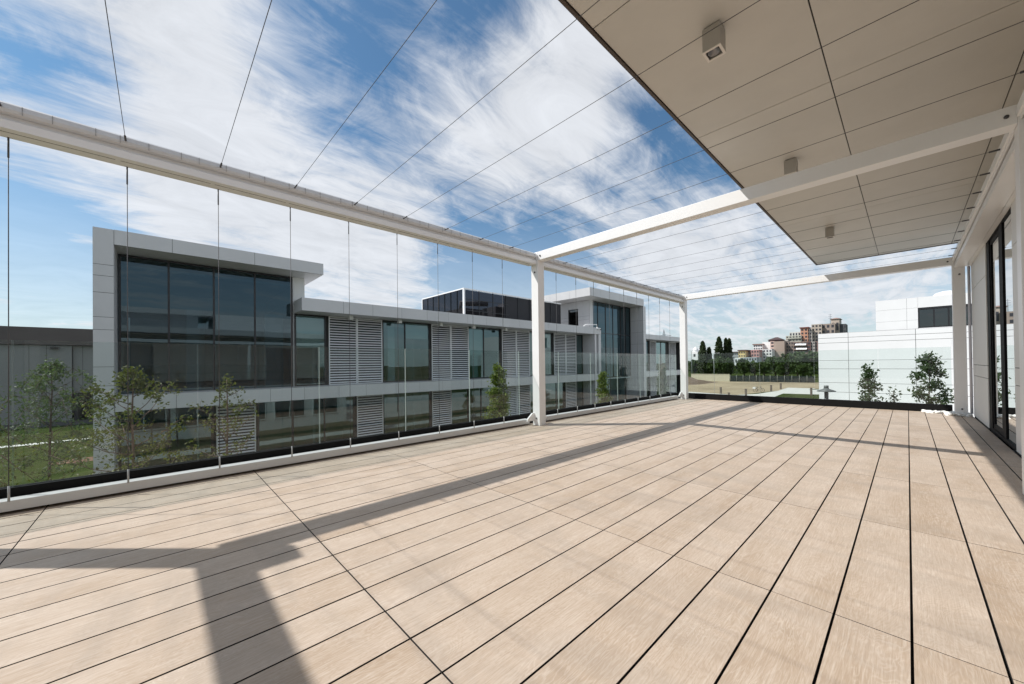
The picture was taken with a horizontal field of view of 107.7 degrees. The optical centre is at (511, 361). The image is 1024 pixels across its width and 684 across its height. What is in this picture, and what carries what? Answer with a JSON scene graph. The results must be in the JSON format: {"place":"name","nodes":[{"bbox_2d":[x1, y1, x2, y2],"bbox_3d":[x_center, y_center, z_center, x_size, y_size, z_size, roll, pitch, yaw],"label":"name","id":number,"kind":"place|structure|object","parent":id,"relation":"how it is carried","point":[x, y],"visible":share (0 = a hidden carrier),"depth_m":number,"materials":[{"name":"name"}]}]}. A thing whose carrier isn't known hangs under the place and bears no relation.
{"place":"outdoors","nodes":[
{"label":"outdoors","id":0,"kind":"place"},
{"bbox_2d":[0,326,92,425],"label":"warehouse","id":1,"kind":"structure","parent":0,"point":[54,344],"depth_m":37.73,"materials":[{"name":"grey concrete"}]},
{"bbox_2d":[167,450,198,463],"bbox_3d":[-6.104,3.560,7.169,1.526,3.750,1.102,-1,0,20],"label":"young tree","id":2,"kind":"object","parent":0,"point":[182,457],"visible":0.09,"depth_m":7.21,"materials":[{"name":"green plant"}]},
{"bbox_2d":[93,226,680,473],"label":"office building","id":3,"kind":"structure","parent":0,"point":[268,310],"depth_m":19.17,"materials":[{"name":"white"}]},
{"bbox_2d":[119,406,212,470],"bbox_3d":[-14.478,3.735,15.774,2.910,3.700,0.100,0,-1,-43],"label":"window","id":4,"kind":"structure","parent":3,"relation":"in","point":[166,416],"depth_m":15.83,"materials":[{"name":"black"}]},
{"bbox_2d":[118,254,292,393],"bbox_3d":[-13.377,-1.379,16.915,6.110,5.760,0.100,0,-1,-43],"label":"window","id":5,"kind":"structure","parent":3,"relation":"in","point":[175,304],"depth_m":16.58,"materials":[{"name":"black"}]},
{"bbox_2d":[257,396,354,450],"bbox_3d":[-10.542,3.718,19.492,4.580,3.700,0.100,0,-1,-43],"label":"window","id":6,"kind":"structure","parent":3,"relation":"in","point":[329,418],"depth_m":19.30,"materials":[{"name":"black"}]},
{"bbox_2d":[294,314,325,385],"bbox_3d":[-10.547,-0.582,19.572,1.490,3.700,0.100,0,-1,-43],"label":"window","id":7,"kind":"structure","parent":3,"relation":"in","point":[309,330],"depth_m":19.53,"materials":[{"name":"blue"}]},
{"bbox_2d":[382,320,429,381],"bbox_3d":[-6.559,-0.599,23.339,3.200,3.700,0.100,0,-1,-43],"label":"window","id":8,"kind":"structure","parent":3,"relation":"in","point":[411,341],"depth_m":23.28,"materials":[{"name":"blue"}]},
{"bbox_2d":[383,391,430,432],"bbox_3d":[-6.507,3.700,23.303,3.200,3.700,0.100,0,-1,-43],"label":"window","id":9,"kind":"structure","parent":3,"relation":"in","point":[418,415],"depth_m":23.26,"materials":[{"name":"black"}]},
{"bbox_2d":[450,387,500,423],"bbox_3d":[-2.531,3.683,27.060,4.540,3.700,0.100,0,-1,-43],"label":"window","id":10,"kind":"structure","parent":3,"relation":"in","point":[479,402],"depth_m":26.65,"materials":[{"name":"black"}]},
{"bbox_2d":[467,327,500,378],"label":"window","id":11,"kind":"structure","parent":3,"relation":"in","point":[481,340],"depth_m":27.51,"materials":[{"name":"blue"}]},
{"bbox_2d":[528,331,552,375],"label":"window","id":12,"kind":"structure","parent":3,"relation":"in","point":[548,336],"depth_m":32.42,"materials":[{"name":"blue"}]},
{"bbox_2d":[529,382,563,412],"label":"window","id":13,"kind":"structure","parent":3,"relation":"in","point":[550,388],"depth_m":32.80,"materials":[{"name":"black"}]},
{"bbox_2d":[569,309,577,325],"bbox_3d":[6.329,-4.218,38.286,0.090,2.190,1.250,0,-1,-43],"label":"roof door","id":14,"kind":"structure","parent":3,"relation":"in","point":[573,314],"depth_m":38.34,"materials":[{"name":"black glass"}]},
{"bbox_2d":[575,335,582,373],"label":"window","id":15,"kind":"structure","parent":3,"relation":"in","point":[579,356],"depth_m":35.60,"materials":[{"name":"blue"}]},
{"bbox_2d":[575,381,583,405],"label":"window","id":16,"kind":"structure","parent":3,"relation":"in","point":[579,384],"depth_m":35.52,"materials":[{"name":"black"}]},
{"bbox_2d":[593,301,630,377],"bbox_3d":[10.675,-2.178,39.855,7.530,7.750,0.100,0,-1,-43],"label":"window","id":17,"kind":"structure","parent":3,"relation":"in","point":[615,327],"depth_m":40.10,"materials":[{"name":"blue"}]},
{"bbox_2d":[607,378,626,401],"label":"window","id":18,"kind":"structure","parent":3,"relation":"in","point":[612,388],"depth_m":41.53,"materials":[{"name":"black glass"}]},
{"bbox_2d":[646,341,648,370],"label":"window","id":19,"kind":"structure","parent":3,"relation":"in","point":[647,342],"depth_m":44.89,"materials":[{"name":"black glass"}]},
{"bbox_2d":[647,377,648,395],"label":"window","id":20,"kind":"structure","parent":3,"relation":"in","point":[647,377],"depth_m":44.88,"materials":[{"name":"black glass"}]},
{"bbox_2d":[654,341,665,370],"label":"window","id":21,"kind":"structure","parent":3,"relation":"in","point":[660,353],"depth_m":47.26,"materials":[{"name":"blue glass"}]},
{"bbox_2d":[674,343,676,369],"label":"window","id":22,"kind":"structure","parent":3,"relation":"in","point":[676,343],"depth_m":50.44,"materials":[{"name":"black glass"}]},
{"bbox_2d":[674,375,676,391],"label":"window","id":23,"kind":"structure","parent":3,"relation":"in","point":[675,376],"depth_m":50.19,"materials":[{"name":"black glass"}]},
{"bbox_2d":[0,371,818,486],"bbox_3d":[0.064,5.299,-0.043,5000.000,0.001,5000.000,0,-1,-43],"label":"ground","id":24,"kind":"structure","parent":0,"point":[20,479],"depth_m":23.92,"materials":[{"name":"green plant"}]},
{"bbox_2d":[0,394,54,486],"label":"young tree","id":25,"kind":"object","parent":24,"relation":"on","point":[3,484],"visible":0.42,"depth_m":5.44,"materials":[{"name":"green plant"}]},
{"bbox_2d":[0,438,87,447],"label":"lawn path","id":26,"kind":"structure","parent":24,"relation":"on","point":[36,443],"depth_m":26.65,"materials":[{"name":"white concrete"}]},
{"bbox_2d":[0,419,92,429],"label":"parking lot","id":27,"kind":"structure","parent":24,"relation":"on","point":[87,421],"depth_m":36.66,"materials":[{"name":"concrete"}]},
{"bbox_2d":[0,355,125,484],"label":"weeping tree","id":28,"kind":"object","parent":24,"relation":"on","point":[56,367],"visible":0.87,"depth_m":10.63,"materials":[{"name":"green plant"}]},
{"bbox_2d":[51,457,92,464],"bbox_3d":[-25.178,5.772,21.910,2.533,0.001,1.592,0,-1,-43],"label":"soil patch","id":29,"kind":"object","parent":24,"relation":"on","point":[89,458],"visible":0.29,"depth_m":21.74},
{"bbox_2d":[27,365,203,481],"bbox_3d":[-6.530,2.744,6.442,1.873,5.378,2.075,-1,0,-15],"label":"young tree","id":30,"kind":"object","parent":24,"relation":"on","point":[122,380],"visible":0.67,"depth_m":6.38,"materials":[{"name":"green plant"}]},
{"bbox_2d":[184,373,258,457],"bbox_3d":[-5.517,2.828,7.026,1.309,5.195,1.608,-1,0,-18],"label":"young tree","id":31,"kind":"object","parent":24,"relation":"on","point":[227,390],"visible":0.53,"depth_m":7.17,"materials":[{"name":"green plant"}]},
{"bbox_2d":[481,362,510,418],"bbox_3d":[-0.644,2.750,18.520,1.427,5.424,1.482,0,-1,-24],"label":"columnar tree","id":32,"kind":"object","parent":24,"relation":"on","point":[496,378],"visible":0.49,"depth_m":18.39,"materials":[{"name":"green plant"}]},
{"bbox_2d":[594,371,612,403],"bbox_3d":[6.084,3.017,25.062,1.804,4.834,1.578,0,-1,-43],"label":"columnar tree","id":33,"kind":"object","parent":24,"relation":"on","point":[602,395],"visible":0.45,"depth_m":24.89,"materials":[{"name":"green plant"}]},
{"bbox_2d":[656,365,669,394],"bbox_3d":[12.833,2.855,32.164,1.693,5.112,1.750,0,-1,-43],"label":"columnar tree","id":34,"kind":"object","parent":24,"relation":"on","point":[663,387],"visible":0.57,"depth_m":31.87,"materials":[{"name":"green plant"}]},
{"bbox_2d":[688,359,698,373],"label":"round tree","id":35,"kind":"object","parent":24,"relation":"on","point":[694,368],"visible":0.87,"depth_m":157.74,"materials":[{"name":"green plant"}]},
{"bbox_2d":[697,341,707,373],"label":"poplar tree","id":36,"kind":"object","parent":24,"relation":"on","point":[702,360],"visible":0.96,"depth_m":141.09,"materials":[{"name":"green plant"}]},
{"bbox_2d":[706,347,711,373],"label":"poplar tree","id":37,"kind":"object","parent":24,"relation":"on","point":[709,354],"visible":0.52,"depth_m":140.97,"materials":[{"name":"green plant"}]},
{"bbox_2d":[706,359,717,373],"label":"round tree","id":38,"kind":"object","parent":24,"relation":"on","point":[709,366],"visible":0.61,"depth_m":134.61,"materials":[{"name":"green plant"}]},
{"bbox_2d":[714,336,724,373],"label":"poplar tree","id":39,"kind":"object","parent":24,"relation":"on","point":[719,350],"visible":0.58,"depth_m":139.74,"materials":[{"name":"green plant"}]},
{"bbox_2d":[714,356,733,373],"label":"round tree","id":40,"kind":"object","parent":24,"relation":"on","point":[722,365],"visible":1,"depth_m":127.91,"materials":[{"name":"green plant"}]},
{"bbox_2d":[723,338,729,373],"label":"poplar tree","id":41,"kind":"object","parent":24,"relation":"on","point":[726,350],"visible":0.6,"depth_m":139.65,"materials":[{"name":"green plant"}]},
{"bbox_2d":[727,338,733,375],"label":"poplar tree","id":42,"kind":"object","parent":24,"relation":"on","point":[730,348],"visible":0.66,"depth_m":139.92,"materials":[{"name":"green plant"}]},
{"bbox_2d":[734,358,752,375],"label":"round tree","id":43,"kind":"object","parent":24,"relation":"on","point":[746,367],"visible":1,"depth_m":130.51,"materials":[{"name":"green plant"}]},
{"bbox_2d":[737,350,750,357],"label":"town house","id":44,"kind":"structure","parent":24,"relation":"on","point":[743,353],"depth_m":293.88,"materials":[{"name":"yellow"}]},
{"bbox_2d":[688,356,818,373],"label":"hedge","id":45,"kind":"object","parent":24,"relation":"on","point":[735,370],"visible":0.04,"depth_m":163.58,"materials":[{"name":"green plant"}]},
{"bbox_2d":[750,362,757,374],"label":"round tree","id":46,"kind":"object","parent":24,"relation":"on","point":[754,370],"visible":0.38,"depth_m":141.69,"materials":[{"name":"green plant"}]},
{"bbox_2d":[751,350,761,356],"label":"town house","id":47,"kind":"structure","parent":24,"relation":"on","point":[754,353],"depth_m":290.05,"materials":[{"name":"pink"}]},
{"bbox_2d":[752,344,763,349],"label":"apartment block","id":48,"kind":"structure","parent":24,"relation":"on","point":[758,346],"depth_m":310.82,"materials":[{"name":"white"}]},
{"bbox_2d":[754,361,771,375],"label":"round tree","id":49,"kind":"object","parent":24,"relation":"on","point":[764,367],"visible":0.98,"depth_m":126.47,"materials":[{"name":"green plant"}]},
{"bbox_2d":[762,342,769,348],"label":"apartment block","id":50,"kind":"structure","parent":24,"relation":"on","point":[766,345],"depth_m":309.69,"materials":[{"name":"white paint"}]},
{"bbox_2d":[762,349,774,361],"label":"apartment block","id":51,"kind":"structure","parent":24,"relation":"on","point":[770,353],"depth_m":292.42,"materials":[{"name":"grey"}]},
{"bbox_2d":[770,341,773,348],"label":"apartment block","id":52,"kind":"structure","parent":24,"relation":"on","point":[771,344],"depth_m":298.49,"materials":[{"name":"white"}]},
{"bbox_2d":[768,356,781,375],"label":"round tree","id":53,"kind":"object","parent":24,"relation":"on","point":[772,360],"visible":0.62,"depth_m":132.57,"materials":[{"name":"green plant"}]},
{"bbox_2d":[774,341,786,357],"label":"apartment block","id":54,"kind":"structure","parent":24,"relation":"on","point":[779,346],"depth_m":293.28,"materials":[{"name":"beige paint"}]},
{"bbox_2d":[775,359,793,375],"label":"round tree","id":55,"kind":"object","parent":24,"relation":"on","point":[784,367],"visible":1,"depth_m":114.18,"materials":[{"name":"green plant"}]},
{"bbox_2d":[780,353,791,359],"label":"round tree","id":56,"kind":"object","parent":24,"relation":"on","point":[785,357],"visible":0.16,"depth_m":143.18,"materials":[{"name":"green plant"}]},
{"bbox_2d":[786,341,793,353],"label":"apartment block","id":57,"kind":"structure","parent":24,"relation":"on","point":[789,347],"depth_m":293.44,"materials":[{"name":"brown"}]},
{"bbox_2d":[558,0,1023,457],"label":"terrace building","id":58,"kind":"structure","parent":24,"relation":"on","point":[633,38],"depth_m":4.07,"materials":[{"name":"grey"}]},
{"bbox_2d":[0,398,1023,683],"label":"terrace floor","id":59,"kind":"structure","parent":58,"relation":"on","point":[680,540],"depth_m":2.27,"materials":[{"name":"brown wood"}]},
{"bbox_2d":[0,340,677,498],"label":"glass balustrade","id":60,"kind":"object","parent":59,"relation":"on","point":[51,485],"visible":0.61,"depth_m":4.46,"materials":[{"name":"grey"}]},
{"bbox_2d":[0,0,1023,512],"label":"pergola","id":61,"kind":"object","parent":59,"relation":"on","point":[1000,190],"visible":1,"depth_m":4.44,"materials":[{"name":"white paint"}]},
{"bbox_2d":[680,349,952,411],"bbox_3d":[7.769,0.465,10.513,0.110,1.495,5.970,0,-1,-43],"label":"glass balustrade","id":62,"kind":"object","parent":59,"relation":"on","point":[857,404],"visible":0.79,"depth_m":9.85,"materials":[{"name":"grey"}]},
{"bbox_2d":[702,20,725,62],"bbox_3d":[1.697,-2.691,3.142,0.142,0.208,0.142,0,-1,-43],"label":"ceiling spotlight","id":63,"kind":"object","parent":58,"relation":"attached to","point":[713,44],"visible":0.99,"depth_m":3.11,"materials":[{"name":"grey metal"}]},
{"bbox_2d":[784,158,797,175],"bbox_3d":[3.893,-2.701,5.216,0.142,0.208,0.142,0,-1,-43],"label":"ceiling spotlight","id":64,"kind":"object","parent":58,"relation":"attached to","point":[790,166],"visible":0.73,"depth_m":5.17,"materials":[{"name":"grey metal"}]},
{"bbox_2d":[825,227,834,238],"bbox_3d":[6.707,-2.713,7.887,0.142,0.208,0.142,0,-1,-43],"label":"ceiling spotlight","id":65,"kind":"object","parent":58,"relation":"attached to","point":[829,231],"visible":0.94,"depth_m":7.85,"materials":[{"name":"grey metal"}]},
{"bbox_2d":[986,207,1016,451],"bbox_3d":[7.254,-0.478,5.513,2.300,3.270,0.080,0,-1,-43],"label":"sliding door","id":66,"kind":"structure","parent":58,"relation":"in","point":[1002,385],"depth_m":5.43,"materials":[{"name":"black"}]},
{"bbox_2d":[786,335,801,341],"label":"apartment block","id":67,"kind":"structure","parent":24,"relation":"on","point":[796,338],"depth_m":310.10,"materials":[{"name":"grey"}]},
{"bbox_2d":[789,332,799,335],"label":"apartment block","id":68,"kind":"structure","parent":24,"relation":"on","point":[793,333],"depth_m":315.86,"materials":[{"name":"grey"}]},
{"bbox_2d":[787,351,811,375],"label":"round tree","id":69,"kind":"object","parent":24,"relation":"on","point":[801,358],"visible":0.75,"depth_m":118.89,"materials":[{"name":"green plant"}]},
{"bbox_2d":[793,341,807,356],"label":"apartment block","id":70,"kind":"structure","parent":24,"relation":"on","point":[798,346],"depth_m":286.88,"materials":[{"name":"grey"}]},
{"bbox_2d":[784,390,818,393],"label":"forecourt","id":71,"kind":"structure","parent":24,"relation":"on","point":[806,392],"depth_m":62.49,"materials":[{"name":"concrete"}]},
{"bbox_2d":[799,327,810,341],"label":"apartment block","id":72,"kind":"structure","parent":24,"relation":"on","point":[804,332],"depth_m":307.37,"materials":[{"name":"orange"}]},
{"bbox_2d":[795,363,815,375],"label":"round tree","id":73,"kind":"object","parent":24,"relation":"on","point":[807,369],"visible":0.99,"depth_m":106.48,"materials":[{"name":"green plant"}]},
{"bbox_2d":[807,342,810,360],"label":"apartment block","id":74,"kind":"structure","parent":24,"relation":"on","point":[808,346],"depth_m":282.47,"materials":[{"name":"brown"}]},
{"bbox_2d":[808,328,812,341],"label":"apartment block","id":75,"kind":"structure","parent":24,"relation":"on","point":[810,334],"depth_m":306.59,"materials":[{"name":"grey"}]},
{"bbox_2d":[806,351,818,375],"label":"round tree","id":76,"kind":"object","parent":24,"relation":"on","point":[813,356],"visible":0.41,"depth_m":118.42,"materials":[{"name":"green plant"}]},
{"bbox_2d":[811,342,814,359],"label":"apartment block","id":77,"kind":"structure","parent":24,"relation":"on","point":[813,346],"depth_m":281.19,"materials":[{"name":"grey"}]},
{"bbox_2d":[811,324,821,341],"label":"apartment block","id":78,"kind":"structure","parent":24,"relation":"on","point":[817,329],"depth_m":306.44,"materials":[{"name":"grey"}]},
{"bbox_2d":[815,341,817,351],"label":"apartment block","id":79,"kind":"structure","parent":24,"relation":"on","point":[816,345],"depth_m":280.64,"materials":[{"name":"grey"}]},
{"bbox_2d":[822,323,835,333],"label":"apartment block","id":80,"kind":"structure","parent":24,"relation":"on","point":[828,328],"depth_m":303.18,"materials":[{"name":"grey"}]},
{"bbox_2d":[830,318,841,332],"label":"apartment block","id":81,"kind":"structure","parent":24,"relation":"on","point":[837,321],"depth_m":303.28,"materials":[{"name":"brown"}]},
{"bbox_2d":[840,324,847,332],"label":"apartment block","id":82,"kind":"structure","parent":24,"relation":"on","point":[843,328],"depth_m":302.31,"materials":[{"name":"grey"}]},
{"bbox_2d":[0,0,970,360],"label":"sky","id":83,"kind":"structure","parent":0,"point":[183,67],"materials":[{"name":"blue"}]},
{"bbox_2d":[692,346,698,359],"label":"church tower","id":84,"kind":"structure","parent":0,"point":[695,355],"depth_m":316.75,"materials":[{"name":"grey"}]},
{"bbox_2d":[733,352,738,364],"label":"town house","id":85,"kind":"structure","parent":0,"point":[735,354],"depth_m":298.69,"materials":[{"name":"grey"}]},
{"bbox_2d":[680,381,818,394],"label":"dry field","id":86,"kind":"structure","parent":0,"point":[735,387],"depth_m":78.17,"materials":[{"name":"beige plant"}]},
{"bbox_2d":[680,377,713,384],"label":"earth mound","id":87,"kind":"object","parent":86,"relation":"on","point":[692,381],"visible":0.24,"depth_m":92.37,"materials":[{"name":"soil"}]},
{"bbox_2d":[691,374,729,381],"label":"retaining wall","id":88,"kind":"structure","parent":86,"relation":"on","point":[718,377],"depth_m":103.11,"materials":[{"name":"beige concrete"}]},
{"bbox_2d":[730,375,814,382],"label":"fence","id":89,"kind":"object","parent":86,"relation":"on","point":[784,378],"visible":0.9,"depth_m":94.54,"materials":[{"name":"grey metal"}]},
{"bbox_2d":[741,357,761,364],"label":"building","id":90,"kind":"structure","parent":0,"point":[756,359],"depth_m":282.96,"materials":[{"name":"grey"}]},
{"bbox_2d":[688,388,815,396],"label":"path","id":91,"kind":"structure","parent":0,"point":[779,392],"depth_m":63.32,"materials":[{"name":"concrete"}]},
{"bbox_2d":[768,337,783,341],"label":"apartment block","id":92,"kind":"structure","parent":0,"point":[776,339],"depth_m":311.50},
{"bbox_2d":[818,290,974,417],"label":"white building","id":93,"kind":"structure","parent":0,"point":[900,337],"depth_m":34.90,"materials":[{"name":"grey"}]},
{"bbox_2d":[918,304,971,327],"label":"window","id":94,"kind":"structure","parent":93,"relation":"in","point":[939,316],"depth_m":33.22,"materials":[{"name":"black"}]},
{"bbox_2d":[921,409,972,416],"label":"gravel","id":95,"kind":"structure","parent":0,"point":[948,413],"depth_m":8.06,"materials":[{"name":"white gravel"}]},
{"label":"courtyard","id":96,"kind":"structure","parent":0,"visible":0},
{"bbox_2d":[817,385,835,398],"bbox_3d":[12.983,3.133,15.395,0.620,4.273,0.620,0,-1,-43],"label":"garden lamp","id":97,"kind":"object","parent":96,"relation":"on","point":[826,390],"visible":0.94,"depth_m":15.35,"materials":[{"name":"grey metal"}]},
{"bbox_2d":[857,360,883,401],"bbox_3d":[11.752,2.615,12.290,1.218,5.294,1.482,0,-1,-43],"label":"magnolia tree","id":98,"kind":"object","parent":96,"relation":"on","point":[869,374],"visible":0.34,"depth_m":12.22,"materials":[{"name":"green plant"}]},
{"bbox_2d":[881,387,902,401],"bbox_3d":[12.469,3.025,12.316,1.141,4.451,0.921,0,-1,-43],"label":"shrub","id":99,"kind":"object","parent":96,"relation":"on","point":[893,396],"visible":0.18,"depth_m":12.32,"materials":[{"name":"green plant"}]},
{"bbox_2d":[906,350,953,404],"bbox_3d":[12.729,2.450,11.491,1.613,5.585,1.767,-1,0,-10],"label":"magnolia tree","id":100,"kind":"object","parent":96,"relation":"on","point":[929,368],"visible":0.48,"depth_m":11.30,"materials":[{"name":"green plant"}]}
]}

